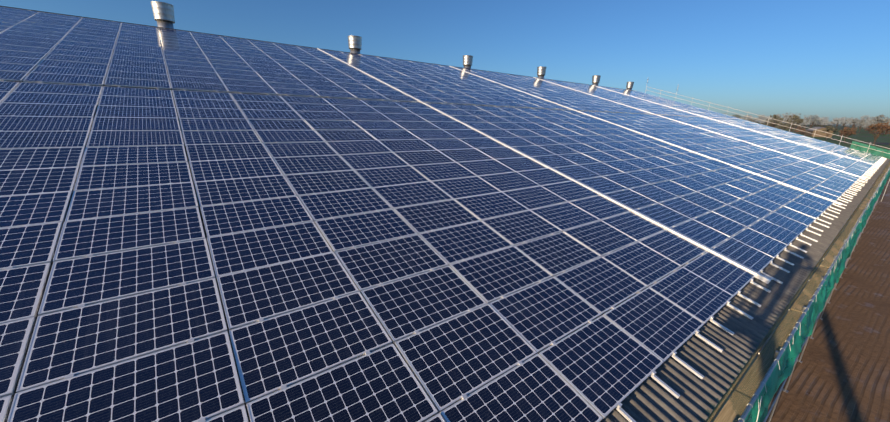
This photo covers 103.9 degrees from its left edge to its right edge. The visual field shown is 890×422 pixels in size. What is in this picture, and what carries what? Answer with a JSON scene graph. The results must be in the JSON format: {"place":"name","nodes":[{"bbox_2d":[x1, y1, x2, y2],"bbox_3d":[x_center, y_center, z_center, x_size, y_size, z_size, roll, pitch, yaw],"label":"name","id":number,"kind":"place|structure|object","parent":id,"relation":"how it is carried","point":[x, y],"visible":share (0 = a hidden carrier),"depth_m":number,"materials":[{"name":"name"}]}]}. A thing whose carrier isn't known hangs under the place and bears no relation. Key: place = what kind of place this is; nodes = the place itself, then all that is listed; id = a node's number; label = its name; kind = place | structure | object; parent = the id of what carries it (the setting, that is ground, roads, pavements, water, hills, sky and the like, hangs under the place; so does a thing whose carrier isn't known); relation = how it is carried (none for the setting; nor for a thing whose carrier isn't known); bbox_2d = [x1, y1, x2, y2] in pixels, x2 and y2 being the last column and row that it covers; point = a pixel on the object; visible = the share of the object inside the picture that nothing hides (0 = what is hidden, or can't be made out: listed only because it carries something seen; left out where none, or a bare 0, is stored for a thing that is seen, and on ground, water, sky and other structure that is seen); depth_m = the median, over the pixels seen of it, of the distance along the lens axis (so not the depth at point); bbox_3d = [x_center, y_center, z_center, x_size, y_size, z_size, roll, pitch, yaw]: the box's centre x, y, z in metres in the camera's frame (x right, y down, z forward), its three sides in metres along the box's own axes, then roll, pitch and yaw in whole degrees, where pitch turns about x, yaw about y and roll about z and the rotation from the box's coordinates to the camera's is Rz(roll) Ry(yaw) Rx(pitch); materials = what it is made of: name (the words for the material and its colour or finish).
{"place":"outdoors","nodes":[
{"label":"outdoors","id":0,"kind":"place"},
{"bbox_2d":[0,28,889,421],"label":"barn roof corrugated sheets","id":1,"kind":"object","parent":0,"point":[650,400],"visible":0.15,"depth_m":5.70,"materials":[{"name":"grey metal"}]},
{"bbox_2d":[0,0,889,124],"label":"sky","id":2,"kind":"structure","parent":0,"point":[826,58],"materials":[{"name":"blue"}]},
{"bbox_2d":[746,122,889,421],"bbox_3d":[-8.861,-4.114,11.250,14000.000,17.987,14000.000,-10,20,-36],"label":"terrain","id":3,"kind":"structure","parent":0,"point":[841,372],"depth_m":13.99,"materials":[{"name":"brown soil"}]},
{"bbox_2d":[0,6,887,421],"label":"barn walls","id":4,"kind":"structure","parent":3,"relation":"on","point":[436,64],"depth_m":20.90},
{"bbox_2d":[151,1,174,28],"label":"roof vent","id":5,"kind":"object","parent":4,"relation":"on","point":[163,14],"visible":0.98,"depth_m":22.15,"materials":[{"name":"silver metal"}]},
{"bbox_2d":[348,35,361,53],"bbox_3d":[-7.807,-14.027,30.297,1.194,2.037,1.194,2,17,0],"label":"roof vent","id":6,"kind":"object","parent":4,"relation":"on","point":[355,44],"visible":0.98,"depth_m":29.77,"materials":[{"name":"silver metal"}]},
{"bbox_2d":[0,7,886,421],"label":"mounting rails","id":7,"kind":"object","parent":4,"relation":"attached to","point":[764,277],"visible":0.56,"depth_m":7.76,"materials":[{"name":"silver metal"}]},
{"bbox_2d":[0,7,880,421],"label":"solar panels","id":8,"kind":"object","parent":7,"relation":"on","point":[604,365],"visible":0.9,"depth_m":6.45,"materials":[{"name":"blue glass"}]},
{"bbox_2d":[463,55,472,68],"bbox_3d":[2.443,-15.816,37.942,1.133,1.968,1.133,15,20,37],"label":"roof vent","id":9,"kind":"object","parent":4,"relation":"on","point":[467,61],"visible":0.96,"depth_m":37.43,"materials":[{"name":"silver metal"}]},
{"bbox_2d":[537,66,545,77],"bbox_3d":[12.517,-17.657,45.424,1.164,2.078,1.164,-2,17,-12],"label":"roof vent","id":10,"kind":"object","parent":4,"relation":"on","point":[541,71],"visible":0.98,"depth_m":44.90,"materials":[{"name":"silver metal"}]},
{"bbox_2d":[592,75,600,85],"bbox_3d":[23.012,-19.544,53.245,1.194,2.119,1.194,9,17,25],"label":"roof vent","id":11,"kind":"object","parent":4,"relation":"on","point":[595,79],"visible":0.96,"depth_m":52.73,"materials":[{"name":"silver metal"}]},
{"bbox_2d":[626,82,633,89],"bbox_3d":[31.519,-20.989,59.566,1.133,1.998,1.133,-5,18,-25],"label":"roof vent","id":12,"kind":"object","parent":4,"relation":"on","point":[629,85],"visible":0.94,"depth_m":59.09,"materials":[{"name":"silver metal"}]},
{"bbox_2d":[626,79,889,200],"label":"gable scaffold","id":13,"kind":"object","parent":3,"relation":"on","point":[778,124],"visible":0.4,"depth_m":46.44,"materials":[{"name":"grey metal"}]},
{"bbox_2d":[850,141,889,165],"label":"safety net","id":14,"kind":"object","parent":13,"relation":"attached to","point":[877,153],"visible":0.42,"depth_m":41.14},
{"bbox_2d":[766,114,783,127],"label":"tree","id":15,"kind":"object","parent":3,"relation":"on","point":[775,116],"visible":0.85,"depth_m":260.73,"materials":[{"name":"brown plant"}]},
{"bbox_2d":[774,122,790,129],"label":"tree","id":16,"kind":"object","parent":3,"relation":"on","point":[781,127],"visible":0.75,"depth_m":244.10,"materials":[{"name":"brown plant"}]},
{"bbox_2d":[785,115,803,131],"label":"tree","id":17,"kind":"object","parent":3,"relation":"on","point":[795,118],"visible":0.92,"depth_m":227.85,"materials":[{"name":"brown plant"}]},
{"bbox_2d":[794,126,806,133],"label":"tree","id":18,"kind":"object","parent":3,"relation":"on","point":[802,129],"visible":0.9,"depth_m":198.42,"materials":[{"name":"brown plant"}]},
{"bbox_2d":[730,162,889,421],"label":"eave scaffold tubes","id":19,"kind":"object","parent":3,"relation":"on","point":[777,356],"visible":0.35,"depth_m":8.46},
{"bbox_2d":[699,161,889,421],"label":"safety net","id":20,"kind":"object","parent":19,"relation":"attached to","point":[776,379],"visible":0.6,"depth_m":6.71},
{"bbox_2d":[705,163,889,421],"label":"eave scaffold boards","id":21,"kind":"object","parent":19,"relation":"on","point":[727,413],"visible":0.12,"depth_m":6.30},
{"bbox_2d":[738,167,889,421],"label":"net cord ties","id":22,"kind":"object","parent":19,"relation":"attached to","point":[759,405],"visible":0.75,"depth_m":6.19,"materials":[{"name":"white"}]},
{"bbox_2d":[805,114,819,127],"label":"tree","id":23,"kind":"object","parent":3,"relation":"on","point":[811,118],"visible":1,"depth_m":480.55,"materials":[{"name":"grey plant"}]},
{"bbox_2d":[812,117,823,126],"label":"tree","id":24,"kind":"object","parent":3,"relation":"on","point":[820,120],"visible":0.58,"depth_m":496.85,"materials":[{"name":"grey plant"}]},
{"bbox_2d":[821,120,830,126],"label":"tree","id":25,"kind":"object","parent":3,"relation":"on","point":[824,123],"visible":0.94,"depth_m":529.34,"materials":[{"name":"grey plant"}]},
{"bbox_2d":[820,126,839,139],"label":"tree","id":26,"kind":"object","parent":3,"relation":"on","point":[829,128],"visible":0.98,"depth_m":198.76,"materials":[{"name":"brown plant"}]},
{"bbox_2d":[832,117,845,126],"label":"tree","id":27,"kind":"object","parent":3,"relation":"on","point":[836,120],"visible":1,"depth_m":570.98,"materials":[{"name":"grey plant"}]},
{"bbox_2d":[842,117,852,128],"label":"tree","id":28,"kind":"object","parent":3,"relation":"on","point":[848,120],"visible":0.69,"depth_m":576.42,"materials":[{"name":"grey plant"}]},
{"bbox_2d":[838,127,857,142],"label":"tree","id":29,"kind":"object","parent":3,"relation":"on","point":[844,132],"visible":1,"depth_m":170.00,"materials":[{"name":"brown plant"}]},
{"bbox_2d":[848,118,865,129],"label":"tree","id":30,"kind":"object","parent":3,"relation":"on","point":[854,121],"visible":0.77,"depth_m":451.42,"materials":[{"name":"grey plant"}]},
{"bbox_2d":[856,119,870,132],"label":"tree","id":31,"kind":"object","parent":3,"relation":"on","point":[862,122],"visible":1,"depth_m":402.12,"materials":[{"name":"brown plant"}]},
{"bbox_2d":[864,122,889,145],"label":"tree","id":32,"kind":"object","parent":3,"relation":"on","point":[880,126],"visible":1,"depth_m":153.62,"materials":[{"name":"brown plant"}]},
{"bbox_2d":[870,114,889,133],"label":"tree","id":33,"kind":"object","parent":3,"relation":"on","point":[881,120],"visible":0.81,"depth_m":393.33,"materials":[{"name":"grey plant"}]},
{"bbox_2d":[804,127,832,137],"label":"field barn","id":34,"kind":"structure","parent":0,"point":[817,132],"depth_m":245.69,"materials":[{"name":"brown"}]}
]}

